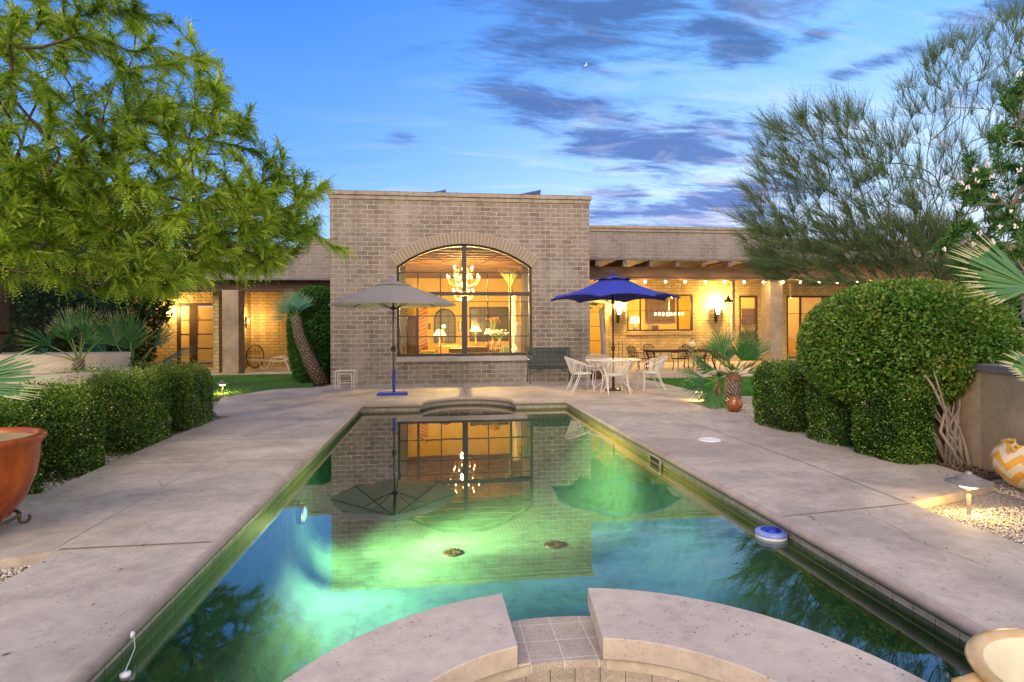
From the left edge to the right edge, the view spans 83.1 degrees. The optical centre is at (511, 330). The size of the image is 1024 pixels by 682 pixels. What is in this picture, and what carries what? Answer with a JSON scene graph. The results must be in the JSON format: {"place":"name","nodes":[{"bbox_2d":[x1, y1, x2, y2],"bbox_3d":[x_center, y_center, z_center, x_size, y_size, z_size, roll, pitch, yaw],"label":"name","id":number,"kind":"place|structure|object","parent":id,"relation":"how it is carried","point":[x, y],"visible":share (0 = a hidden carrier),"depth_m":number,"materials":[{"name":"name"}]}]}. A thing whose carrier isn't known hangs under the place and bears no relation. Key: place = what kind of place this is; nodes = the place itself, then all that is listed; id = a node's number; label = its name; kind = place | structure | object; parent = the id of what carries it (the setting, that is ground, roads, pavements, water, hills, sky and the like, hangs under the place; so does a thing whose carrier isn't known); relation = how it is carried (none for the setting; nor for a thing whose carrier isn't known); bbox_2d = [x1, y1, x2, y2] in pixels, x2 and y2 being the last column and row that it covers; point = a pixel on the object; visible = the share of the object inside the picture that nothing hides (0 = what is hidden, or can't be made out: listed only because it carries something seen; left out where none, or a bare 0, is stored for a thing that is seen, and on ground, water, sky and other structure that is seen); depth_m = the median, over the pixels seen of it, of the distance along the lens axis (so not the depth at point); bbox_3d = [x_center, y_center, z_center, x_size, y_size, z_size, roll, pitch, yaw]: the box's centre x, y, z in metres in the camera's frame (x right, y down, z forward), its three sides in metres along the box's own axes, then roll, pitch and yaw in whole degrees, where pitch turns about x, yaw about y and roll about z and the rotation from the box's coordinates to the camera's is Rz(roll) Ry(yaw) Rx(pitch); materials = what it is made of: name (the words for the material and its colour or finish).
{"place":"outdoors","nodes":[
{"label":"outdoors","id":0,"kind":"place"},
{"bbox_2d":[186,366,298,374],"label":"patio slab","id":1,"kind":"structure","parent":0,"point":[273,369],"depth_m":22.26,"materials":[{"name":"concrete"}]},
{"bbox_2d":[246,344,263,368],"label":"wicker chair","id":2,"kind":"object","parent":1,"relation":"on","point":[258,366],"visible":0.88,"depth_m":23.46,"materials":[{"name":"brown wicker"}]},
{"bbox_2d":[247,356,297,369],"bbox_3d":[-9.043,1.183,22.347,2.106,0.680,0.594,0,0,-7],"label":"lounge chair","id":3,"kind":"object","parent":1,"relation":"on","point":[258,360],"visible":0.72,"depth_m":22.09,"materials":[{"name":"white metal"}]},
{"bbox_2d":[203,373,314,400],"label":"lawn","id":4,"kind":"structure","parent":0,"point":[216,398],"depth_m":16.65,"materials":[{"name":"plant"}]},
{"bbox_2d":[419,308,427,352],"bbox_3d":[-3.660,0.136,23.837,0.360,2.774,0.285,0,0,-7],"label":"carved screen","id":5,"kind":"object","parent":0,"point":[423,331],"visible":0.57,"depth_m":23.73,"materials":[{"name":"orange wood"}]},
{"bbox_2d":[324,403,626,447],"bbox_3d":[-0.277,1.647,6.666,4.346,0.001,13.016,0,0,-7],"label":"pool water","id":6,"kind":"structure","parent":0,"point":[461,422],"depth_m":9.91,"materials":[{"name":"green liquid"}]},
{"bbox_2d":[755,526,787,544],"bbox_3d":[2.052,1.615,4.569,0.244,0.094,0.244,0,0,-7],"label":"chlorine floater","id":7,"kind":"object","parent":6,"relation":"on","point":[772,535],"visible":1,"depth_m":4.50,"materials":[{"name":"blue plastic"}]},
{"bbox_2d":[352,464,615,639],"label":"pool floor","id":8,"kind":"structure","parent":0,"point":[499,530],"depth_m":7.39,"materials":[{"name":"paint"}]},
{"bbox_2d":[442,547,461,556],"bbox_3d":[-0.765,2.835,7.392,0.260,0.036,0.260,0,0,-7],"label":"pool drain","id":9,"kind":"object","parent":8,"relation":"on","point":[452,552],"visible":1,"depth_m":7.34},
{"bbox_2d":[134,441,955,681],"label":"pool basin","id":10,"kind":"object","parent":8,"relation":"on","point":[282,601],"visible":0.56,"depth_m":6.20,"materials":[{"name":"liquid"}]},
{"bbox_2d":[299,504,306,524],"bbox_3d":[-2.412,2.135,6.700,0.055,0.240,0.240,0,0,-7],"label":"pool light","id":11,"kind":"object","parent":10,"relation":"attached to","point":[303,514],"visible":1,"depth_m":6.63,"materials":[{"name":"white glass"}]},
{"bbox_2d":[90,400,974,681],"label":"waterline tiles","id":12,"kind":"object","parent":10,"relation":"attached to","point":[938,642],"visible":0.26,"depth_m":3.98,"materials":[{"name":"green tile"}]},
{"bbox_2d":[649,453,662,475],"bbox_3d":[1.819,1.689,7.292,0.045,0.200,0.380,0,0,-7],"label":"pool skimmer","id":13,"kind":"object","parent":12,"relation":"attached to","point":[655,464],"visible":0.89,"depth_m":7.23,"materials":[{"name":"white plastic"}]},
{"bbox_2d":[544,540,562,548],"bbox_3d":[0.550,2.827,7.644,0.260,0.036,0.260,0,0,-7],"label":"pool drain","id":14,"kind":"object","parent":8,"relation":"on","point":[552,544],"visible":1,"depth_m":7.59,"materials":[{"name":"beige plastic"}]},
{"bbox_2d":[283,588,926,681],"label":"spa","id":15,"kind":"object","parent":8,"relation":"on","point":[620,635],"visible":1,"depth_m":2.79,"materials":[{"name":"paint"}]},
{"bbox_2d":[0,360,1023,681],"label":"pool deck","id":16,"kind":"structure","parent":0,"point":[56,624],"depth_m":5.08,"materials":[{"name":"concrete"}]},
{"bbox_2d":[0,509,31,525],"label":"pot stand","id":17,"kind":"object","parent":16,"relation":"on","point":[17,516],"visible":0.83,"depth_m":4.46,"materials":[{"name":"black metal"}]},
{"bbox_2d":[0,427,47,520],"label":"glazed planter","id":18,"kind":"object","parent":17,"relation":"on","point":[20,450],"visible":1,"depth_m":4.24,"materials":[{"name":"orange ceramic"}]},
{"bbox_2d":[0,347,62,400],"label":"edge palm","id":19,"kind":"object","parent":16,"relation":"on","point":[7,390],"visible":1,"depth_m":4.07,"materials":[{"name":"green plant"}]},
{"bbox_2d":[56,407,301,546],"bbox_3d":[-3.687,1.519,7.851,0.012,0.001,7.700,0,0,-7],"label":"deck joint filler","id":20,"kind":"object","parent":16,"relation":"on","point":[159,488],"visible":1,"depth_m":5.40,"materials":[{"name":"grey concrete"}]},
{"bbox_2d":[337,372,353,388],"bbox_3d":[-4.378,1.327,15.202,0.380,0.400,0.340,0,0,-7],"label":"side table","id":21,"kind":"object","parent":16,"relation":"on","point":[351,373],"visible":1,"depth_m":15.06,"materials":[{"name":"white metal"}]},
{"bbox_2d":[335,369,356,388],"bbox_3d":[-4.390,1.292,15.292,0.520,0.470,0.420,0,0,-7],"label":"side table","id":22,"kind":"object","parent":16,"relation":"on","point":[354,370],"visible":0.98,"depth_m":15.13,"materials":[{"name":"white metal"}]},
{"bbox_2d":[328,275,455,395],"bbox_3d":[-2.795,0.105,13.608,2.740,2.825,2.740,0,0,14],"label":"patio umbrella","id":23,"kind":"object","parent":16,"relation":"on","point":[392,294],"visible":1,"depth_m":13.06,"materials":[{"name":"grey fabric"}]},
{"bbox_2d":[61,381,988,566],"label":"deck joints","id":24,"kind":"object","parent":16,"relation":"on","point":[466,394],"visible":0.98,"depth_m":5.49,"materials":[{"name":"grey concrete"}]},
{"bbox_2d":[65,396,989,681],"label":"pool coping","id":25,"kind":"object","parent":16,"relation":"on","point":[101,658],"visible":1,"depth_m":3.90,"materials":[{"name":"concrete"}]},
{"bbox_2d":[119,631,134,681],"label":"pool thermometer","id":26,"kind":"object","parent":25,"relation":"hanging from","point":[125,676],"visible":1,"depth_m":2.77,"materials":[{"name":"white plastic"}]},
{"bbox_2d":[362,400,969,637],"bbox_3d":[-0.277,1.594,6.666,4.352,0.014,13.022,0,0,-7],"label":"pool edge grout","id":27,"kind":"object","parent":25,"relation":"attached to","point":[711,488],"visible":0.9,"depth_m":5.20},
{"bbox_2d":[527,347,573,383],"bbox_3d":[1.075,0.994,16.386,1.249,1.008,0.560,0,0,-7],"label":"garden bench","id":28,"kind":"object","parent":16,"relation":"on","point":[538,363],"visible":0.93,"depth_m":16.56,"materials":[{"name":"green metal"}]},
{"bbox_2d":[564,357,594,392],"bbox_3d":[1.621,1.066,14.127,0.684,0.858,0.762,0,0,-10],"label":"garden chair","id":29,"kind":"object","parent":16,"relation":"on","point":[570,361],"visible":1,"depth_m":13.93,"materials":[{"name":"white metal"}]},
{"bbox_2d":[586,354,616,387],"bbox_3d":[2.328,1.062,15.338,0.762,0.858,0.684,0,0,-13],"label":"garden chair","id":30,"kind":"object","parent":16,"relation":"on","point":[589,364],"visible":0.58,"depth_m":15.48,"materials":[{"name":"white metal"}]},
{"bbox_2d":[590,300,615,374],"bbox_3d":[2.946,0.232,19.103,1.171,2.503,0.744,0,0,17],"label":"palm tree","id":31,"kind":"object","parent":16,"relation":"on","point":[603,340],"visible":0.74,"depth_m":19.06,"materials":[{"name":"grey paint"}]},
{"bbox_2d":[585,358,640,391],"bbox_3d":[2.520,1.106,14.354,1.380,0.772,1.380,0,0,-7],"label":"garden table","id":32,"kind":"object","parent":16,"relation":"on","point":[601,360],"visible":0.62,"depth_m":14.15,"materials":[{"name":"white metal"}]},
{"bbox_2d":[597,358,631,394],"bbox_3d":[2.443,1.061,13.549,0.762,0.858,0.684,0,0,-10],"label":"garden chair","id":33,"kind":"object","parent":16,"relation":"on","point":[620,374],"visible":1,"depth_m":13.39,"materials":[{"name":"white metal"}]},
{"bbox_2d":[550,271,680,390],"bbox_3d":[2.513,0.002,14.354,3.103,2.965,3.103,0,0,-7],"label":"patio umbrella","id":34,"kind":"object","parent":16,"relation":"on","point":[614,289],"visible":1,"depth_m":14.09,"materials":[{"name":"blue fabric"}]},
{"bbox_2d":[627,346,648,370],"bbox_3d":[4.559,1.018,21.005,0.625,0.919,0.585,0,0,-27],"label":"dining chair","id":35,"kind":"object","parent":16,"relation":"on","point":[634,352],"visible":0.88,"depth_m":20.89,"materials":[{"name":"black metal"}]},
{"bbox_2d":[637,355,666,390],"bbox_3d":[3.508,1.054,14.343,0.684,0.858,0.762,0,0,-4],"label":"garden chair","id":36,"kind":"object","parent":16,"relation":"on","point":[651,372],"visible":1,"depth_m":14.21,"materials":[{"name":"white metal"}]},
{"bbox_2d":[643,344,660,368],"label":"dining chair","id":37,"kind":"object","parent":16,"relation":"on","point":[649,353],"visible":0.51,"depth_m":22.61,"materials":[{"name":"black metal"}]},
{"bbox_2d":[641,348,716,369],"bbox_3d":[6.311,1.088,21.653,2.700,0.764,1.000,0,0,-7],"label":"dining table","id":38,"kind":"object","parent":16,"relation":"on","point":[662,350],"visible":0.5,"depth_m":21.23,"materials":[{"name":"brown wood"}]},
{"bbox_2d":[671,346,690,369],"bbox_3d":[6.115,1.008,20.800,0.585,0.919,0.625,0,0,-7],"label":"dining chair","id":39,"kind":"object","parent":16,"relation":"on","point":[685,355],"visible":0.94,"depth_m":20.60,"materials":[{"name":"black metal"}]},
{"bbox_2d":[691,345,710,369],"bbox_3d":[6.853,1.004,20.892,0.585,0.919,0.625,0,0,-3],"label":"dining chair","id":40,"kind":"object","parent":16,"relation":"on","point":[704,357],"visible":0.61,"depth_m":20.68,"materials":[{"name":"black metal"}]},
{"bbox_2d":[698,437,720,441],"bbox_3d":[2.671,1.478,7.802,0.290,0.012,0.290,0,0,-7],"label":"skimmer lid","id":41,"kind":"object","parent":16,"relation":"on","point":[707,439],"visible":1,"depth_m":7.79,"materials":[{"name":"white plastic"}]},
{"bbox_2d":[951,628,1023,681],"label":"bowl","id":42,"kind":"object","parent":16,"relation":"on","point":[994,655],"visible":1,"depth_m":2.08,"materials":[{"name":"ceramic"}]},
{"bbox_2d":[0,362,1023,583],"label":"gravel ground","id":43,"kind":"structure","parent":0,"point":[993,499],"depth_m":5.14,"materials":[{"name":"beige gravel"}]},
{"bbox_2d":[0,563,35,582],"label":"gravel","id":44,"kind":"structure","parent":43,"relation":"on","point":[9,571],"depth_m":3.79,"materials":[{"name":"beige gravel"}]},
{"bbox_2d":[0,388,46,493],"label":"box hedge","id":45,"kind":"object","parent":43,"relation":"on","point":[14,414],"visible":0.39,"depth_m":5.45,"materials":[{"name":"green plant"}]},
{"bbox_2d":[0,368,106,482],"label":"box hedge","id":46,"kind":"object","parent":43,"relation":"on","point":[74,439],"visible":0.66,"depth_m":6.23,"materials":[{"name":"green plant"}]},
{"bbox_2d":[1,276,112,352],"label":"dark shrub","id":47,"kind":"object","parent":43,"relation":"on","point":[36,311],"visible":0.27,"depth_m":11.76,"materials":[{"name":"green plant"}]},
{"bbox_2d":[0,352,131,399],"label":"raised planter","id":48,"kind":"object","parent":43,"relation":"on","point":[96,358],"visible":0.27,"depth_m":8.50,"materials":[{"name":"paint"}]},
{"bbox_2d":[9,304,126,371],"bbox_3d":[-6.167,0.094,7.979,1.573,1.008,0.836,0,0,-7],"label":"planter palm","id":49,"kind":"object","parent":48,"relation":"in","point":[82,327],"visible":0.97,"depth_m":7.95,"materials":[{"name":"green plant"}]},
{"bbox_2d":[0,0,359,353],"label":"mesquite tree","id":50,"kind":"object","parent":48,"relation":"in","point":[74,197],"visible":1,"depth_m":6.67,"materials":[{"name":"green plant"}]},
{"bbox_2d":[22,249,134,323],"bbox_3d":[-14.569,-0.425,18.364,4.319,5.307,3.731,0,0,-7],"label":"dark shrub","id":51,"kind":"object","parent":43,"relation":"on","point":[123,306],"visible":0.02,"depth_m":18.68,"materials":[{"name":"green plant"}]},
{"bbox_2d":[3,176,176,369],"bbox_3d":[-18.034,-0.979,19.932,11.790,9.516,5.117,0,0,-7],"label":"dark shrub","id":52,"kind":"object","parent":43,"relation":"on","point":[151,311],"visible":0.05,"depth_m":20.80,"materials":[{"name":"green plant"}]},
{"bbox_2d":[49,289,135,354],"bbox_3d":[-9.902,0.416,12.928,2.447,2.768,2.026,0,0,-7],"label":"dark shrub","id":53,"kind":"object","parent":43,"relation":"on","point":[111,348],"visible":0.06,"depth_m":12.98,"materials":[{"name":"green plant"}]},
{"bbox_2d":[50,355,172,455],"bbox_3d":[-5.429,0.970,7.838,1.302,1.298,1.242,0,0,-7],"label":"box hedge","id":54,"kind":"object","parent":43,"relation":"on","point":[137,414],"visible":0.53,"depth_m":7.50,"materials":[{"name":"green plant"}]},
{"bbox_2d":[39,417,216,492],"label":"gravel","id":55,"kind":"structure","parent":43,"relation":"on","point":[111,459],"depth_m":6.70,"materials":[{"name":"grey gravel"}]},
{"bbox_2d":[76,305,198,374],"bbox_3d":[-6.378,0.576,9.771,2.132,2.028,1.426,0,0,-7],"label":"fan palm","id":56,"kind":"object","parent":43,"relation":"on","point":[120,330],"visible":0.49,"depth_m":9.79,"materials":[{"name":"green plant"}]},
{"bbox_2d":[128,352,214,434],"bbox_3d":[-5.591,0.989,9.322,1.303,1.265,1.201,0,0,-7],"label":"box hedge","id":57,"kind":"object","parent":43,"relation":"on","point":[189,401],"visible":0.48,"depth_m":9.09,"materials":[{"name":"green plant"}]},
{"bbox_2d":[267,288,329,386],"bbox_3d":[-6.134,0.238,16.564,1.710,2.913,0.973,0,0,-7],"label":"leaning palm","id":58,"kind":"object","parent":43,"relation":"on","point":[315,371],"visible":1,"depth_m":16.49,"materials":[{"name":"brown plant"}]},
{"bbox_2d":[285,285,330,382],"bbox_3d":[-6.036,0.148,17.795,1.743,3.152,2.076,0,0,-7],"label":"jasmine shrub","id":59,"kind":"object","parent":43,"relation":"on","point":[315,318],"visible":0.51,"depth_m":17.10,"materials":[{"name":"green plant"}]},
{"bbox_2d":[129,190,1023,384],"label":"house","id":60,"kind":"structure","parent":43,"relation":"on","point":[555,245],"depth_m":20.32,"materials":[{"name":"brick"}]},
{"bbox_2d":[177,303,212,363],"bbox_3d":[-13.324,0.133,24.590,1.760,2.580,0.085,0,0,-7],"label":"entry door","id":61,"kind":"structure","parent":60,"relation":"in","point":[195,320],"depth_m":24.54,"materials":[{"name":"brown wood"}]},
{"bbox_2d":[400,264,406,353],"bbox_3d":[-3.290,-0.450,17.028,0.350,3.860,0.138,0,0,-7],"label":"curtain","id":62,"kind":"object","parent":60,"relation":"hanging from","point":[403,345],"visible":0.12,"depth_m":17.04,"materials":[{"name":"beige fabric"}]},
{"bbox_2d":[407,317,416,353],"bbox_3d":[-4.554,0.472,26.202,0.484,2.168,0.050,0,0,-7],"label":"interior door","id":63,"kind":"structure","parent":60,"relation":"attached to","point":[411,341],"depth_m":26.20,"materials":[{"name":"brown wood"}]},
{"bbox_2d":[434,309,455,342],"bbox_3d":[-3.067,-0.204,26.381,0.982,1.568,0.055,0,0,-7],"label":"arched mirror","id":64,"kind":"object","parent":60,"relation":"attached to","point":[449,323],"visible":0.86,"depth_m":26.39,"materials":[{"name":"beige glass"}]},
{"bbox_2d":[437,345,461,352],"bbox_3d":[-2.220,1.014,20.361,1.060,1.000,0.800,0,0,-7],"label":"armchair","id":65,"kind":"object","parent":60,"relation":"on","point":[444,348],"visible":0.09,"depth_m":19.95,"materials":[{"name":"orange fabric"}]},
{"bbox_2d":[446,265,479,300],"bbox_3d":[-1.648,-1.742,19.548,1.113,1.496,1.113,0,0,-41],"label":"chandelier","id":66,"kind":"object","parent":60,"relation":"hanging from","point":[459,277],"visible":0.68,"depth_m":19.48,"materials":[{"name":"white glass"}]},
{"bbox_2d":[397,244,531,356],"bbox_3d":[-1.350,-0.861,16.622,3.850,3.198,0.130,0,0,-7],"label":"arched window","id":67,"kind":"structure","parent":60,"relation":"in","point":[464,293],"depth_m":16.56,"materials":[{"name":"brown metal"}]},
{"bbox_2d":[467,346,486,352],"bbox_3d":[-1.176,1.017,19.384,0.960,0.980,0.800,0,0,-7],"label":"armchair","id":68,"kind":"object","parent":60,"relation":"on","point":[477,349],"visible":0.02,"depth_m":18.99,"materials":[{"name":"brown leather"}]},
{"bbox_2d":[469,307,508,340],"bbox_3d":[-1.059,-0.281,26.636,1.800,1.577,0.060,0,0,-7],"label":"window","id":69,"kind":"structure","parent":60,"relation":"attached to","point":[481,322],"depth_m":26.62,"materials":[{"name":"brown glass"}]},
{"bbox_2d":[485,317,500,345],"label":"dried flowers","id":70,"kind":"object","parent":60,"relation":"on","point":[496,319],"visible":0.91,"depth_m":22.02,"materials":[{"name":"orange plant"}]},
{"bbox_2d":[491,341,503,352],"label":"spindle chair","id":71,"kind":"object","parent":60,"relation":"on","point":[495,342],"visible":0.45,"depth_m":18.86,"materials":[{"name":"beige wood"}]},
{"bbox_2d":[489,329,508,345],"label":"white flowers","id":72,"kind":"object","parent":60,"relation":"on","point":[498,332],"visible":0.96,"depth_m":21.57,"materials":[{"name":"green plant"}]},
{"bbox_2d":[511,296,518,347],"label":"pale column","id":73,"kind":"structure","parent":60,"relation":"on","point":[514,310],"depth_m":20.47,"materials":[{"name":"beige paint"}]},
{"bbox_2d":[499,267,521,291],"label":"dried leaves","id":74,"kind":"object","parent":73,"relation":"on","point":[510,269],"visible":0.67,"depth_m":20.27,"materials":[{"name":"beige plant"}]},
{"bbox_2d":[522,264,528,351],"bbox_3d":[0.445,-0.473,17.496,0.299,3.860,0.138,0,0,-7],"label":"curtain","id":75,"kind":"object","parent":60,"relation":"hanging from","point":[525,324],"visible":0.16,"depth_m":17.50,"materials":[{"name":"beige fabric"}]},
{"bbox_2d":[616,302,622,322],"bbox_3d":[4.832,-0.821,26.098,0.320,0.980,0.421,0,0,-31],"label":"wall lantern","id":76,"kind":"object","parent":60,"relation":"attached to","point":[619,311],"depth_m":26.05,"materials":[{"name":"white glass"}]},
{"bbox_2d":[630,316,638,329],"bbox_3d":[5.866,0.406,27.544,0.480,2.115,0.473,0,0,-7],"label":"table lamp","id":77,"kind":"object","parent":60,"relation":"on","point":[634,319],"visible":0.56,"depth_m":27.39,"materials":[{"name":"white fabric"}]},
{"bbox_2d":[646,297,674,321],"bbox_3d":[7.894,-1.149,30.722,1.458,1.400,0.360,0,0,-7],"label":"window frame","id":78,"kind":"object","parent":60,"relation":"attached to","point":[653,306],"visible":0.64,"depth_m":30.56,"materials":[{"name":"brown wood"}]},
{"bbox_2d":[626,295,694,334],"bbox_3d":[6.828,-0.717,26.602,3.280,1.850,0.190,0,0,-7],"label":"patio window","id":79,"kind":"structure","parent":60,"relation":"in","point":[677,331],"depth_m":26.59,"materials":[{"name":"brown wood"}]},
{"bbox_2d":[714,303,721,322],"bbox_3d":[9.525,-0.840,26.687,0.320,0.978,0.421,0,0,17],"label":"wall lantern","id":80,"kind":"object","parent":60,"relation":"attached to","point":[717,311],"depth_m":26.64,"materials":[{"name":"white glass"}]},
{"bbox_2d":[742,308,754,323],"bbox_3d":[12.837,-0.755,31.342,0.594,0.850,0.360,0,0,-7],"label":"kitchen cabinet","id":81,"kind":"object","parent":60,"relation":"attached to","point":[748,314],"visible":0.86,"depth_m":31.17,"materials":[{"name":"brown wood"}]},
{"bbox_2d":[739,295,757,357],"bbox_3d":[11.099,-0.134,27.173,0.930,2.990,0.120,0,0,-7],"label":"patio door","id":82,"kind":"structure","parent":60,"relation":"in","point":[740,296],"depth_m":27.17,"materials":[{"name":"brown wood"}]},
{"bbox_2d":[786,296,827,358],"bbox_3d":[14.279,-0.154,27.572,2.600,2.990,0.120,0,0,-7],"label":"sliding window","id":83,"kind":"structure","parent":60,"relation":"in","point":[800,313],"depth_m":27.46,"materials":[{"name":"brown wood"}]},
{"bbox_2d":[676,322,775,409],"bbox_3d":[4.287,0.779,11.661,2.383,1.933,1.408,0,0,-35],"label":"fan palm","id":84,"kind":"object","parent":43,"relation":"on","point":[747,351],"visible":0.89,"depth_m":11.71,"materials":[{"name":"green plant"}]},
{"bbox_2d":[699,403,755,417],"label":"gravel","id":85,"kind":"structure","parent":43,"relation":"on","point":[747,408],"depth_m":11.02,"materials":[{"name":"beige gravel"}]},
{"bbox_2d":[726,397,742,411],"bbox_3d":[4.194,1.401,10.888,0.300,0.265,0.300,0,0,-7],"label":"terracotta pot","id":86,"kind":"object","parent":85,"relation":"on","point":[734,404],"visible":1,"depth_m":10.78,"materials":[{"name":"ceramic"}]},
{"bbox_2d":[751,352,814,432],"bbox_3d":[4.456,0.941,8.886,1.283,1.234,1.285,0,0,-7],"label":"box hedge","id":87,"kind":"object","parent":43,"relation":"on","point":[778,398],"visible":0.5,"depth_m":8.62,"materials":[{"name":"green plant"}]},
{"bbox_2d":[805,377,868,446],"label":"box hedge","id":88,"kind":"object","parent":43,"relation":"on","point":[829,418],"visible":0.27,"depth_m":7.53,"materials":[{"name":"green plant"}]},
{"bbox_2d":[693,0,1023,295],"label":"palo verde tree","id":89,"kind":"object","parent":43,"relation":"on","point":[922,233],"visible":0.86,"depth_m":14.18,"materials":[{"name":"green plant"}]},
{"bbox_2d":[851,365,937,464],"bbox_3d":[4.439,0.963,6.739,0.622,1.197,0.913,0,0,-7],"label":"box hedge","id":90,"kind":"object","parent":43,"relation":"on","point":[898,431],"visible":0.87,"depth_m":6.46,"materials":[{"name":"green plant"}]},
{"bbox_2d":[794,277,1023,469],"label":"round shrub","id":91,"kind":"object","parent":43,"relation":"on","point":[933,333],"visible":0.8,"depth_m":6.55,"materials":[{"name":"green plant"}]},
{"bbox_2d":[936,460,1001,480],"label":"leaf litter","id":92,"kind":"object","parent":43,"relation":"on","point":[976,470],"visible":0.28,"depth_m":6.18,"materials":[{"name":"brown plant"}]},
{"bbox_2d":[919,362,1023,478],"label":"retaining wall","id":93,"kind":"structure","parent":43,"relation":"on","point":[992,410],"depth_m":6.14,"materials":[{"name":"paint"}]},
{"bbox_2d":[927,52,1023,364],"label":"oleander","id":94,"kind":"object","parent":43,"relation":"on","point":[971,191],"visible":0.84,"depth_m":7.65,"materials":[{"name":"green plant"}]},
{"bbox_2d":[931,459,1023,544],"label":"gravel","id":95,"kind":"structure","parent":43,"relation":"on","point":[1007,530],"depth_m":4.77,"materials":[{"name":"beige gravel"}]},
{"bbox_2d":[944,471,993,514],"bbox_3d":[3.807,1.354,4.813,0.330,0.365,0.330,0,0,-7],"label":"path light","id":96,"kind":"object","parent":95,"relation":"on","point":[968,480],"visible":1,"depth_m":4.77,"materials":[{"name":"grey metal"}]},
{"bbox_2d":[990,438,1023,490],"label":"zigzag pot","id":97,"kind":"object","parent":95,"relation":"on","point":[1007,458],"visible":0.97,"depth_m":5.44,"materials":[{"name":"ceramic"}]},
{"bbox_2d":[943,234,1023,380],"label":"edge palm","id":98,"kind":"object","parent":43,"relation":"on","point":[1012,286],"visible":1,"depth_m":5.44,"materials":[{"name":"green plant"}]},
{"bbox_2d":[979,287,1023,327],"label":"dark shrub","id":99,"kind":"object","parent":43,"relation":"on","point":[1019,306],"visible":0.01,"depth_m":9.98,"materials":[{"name":"green plant"}]},
{"bbox_2d":[0,0,1023,246],"label":"sky","id":100,"kind":"structure","parent":0,"point":[455,96],"materials":[{"name":"blue"}]},
{"bbox_2d":[512,322,520,351],"bbox_3d":[0.189,0.619,18.769,0.440,1.760,0.440,0,0,-7],"label":"curtain","id":101,"kind":"object","parent":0,"point":[517,340],"visible":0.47,"depth_m":18.65,"materials":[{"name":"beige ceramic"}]},
{"bbox_2d":[643,376,760,395],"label":"grass","id":102,"kind":"structure","parent":0,"point":[712,386],"depth_m":16.08,"materials":[{"name":"green plant"}]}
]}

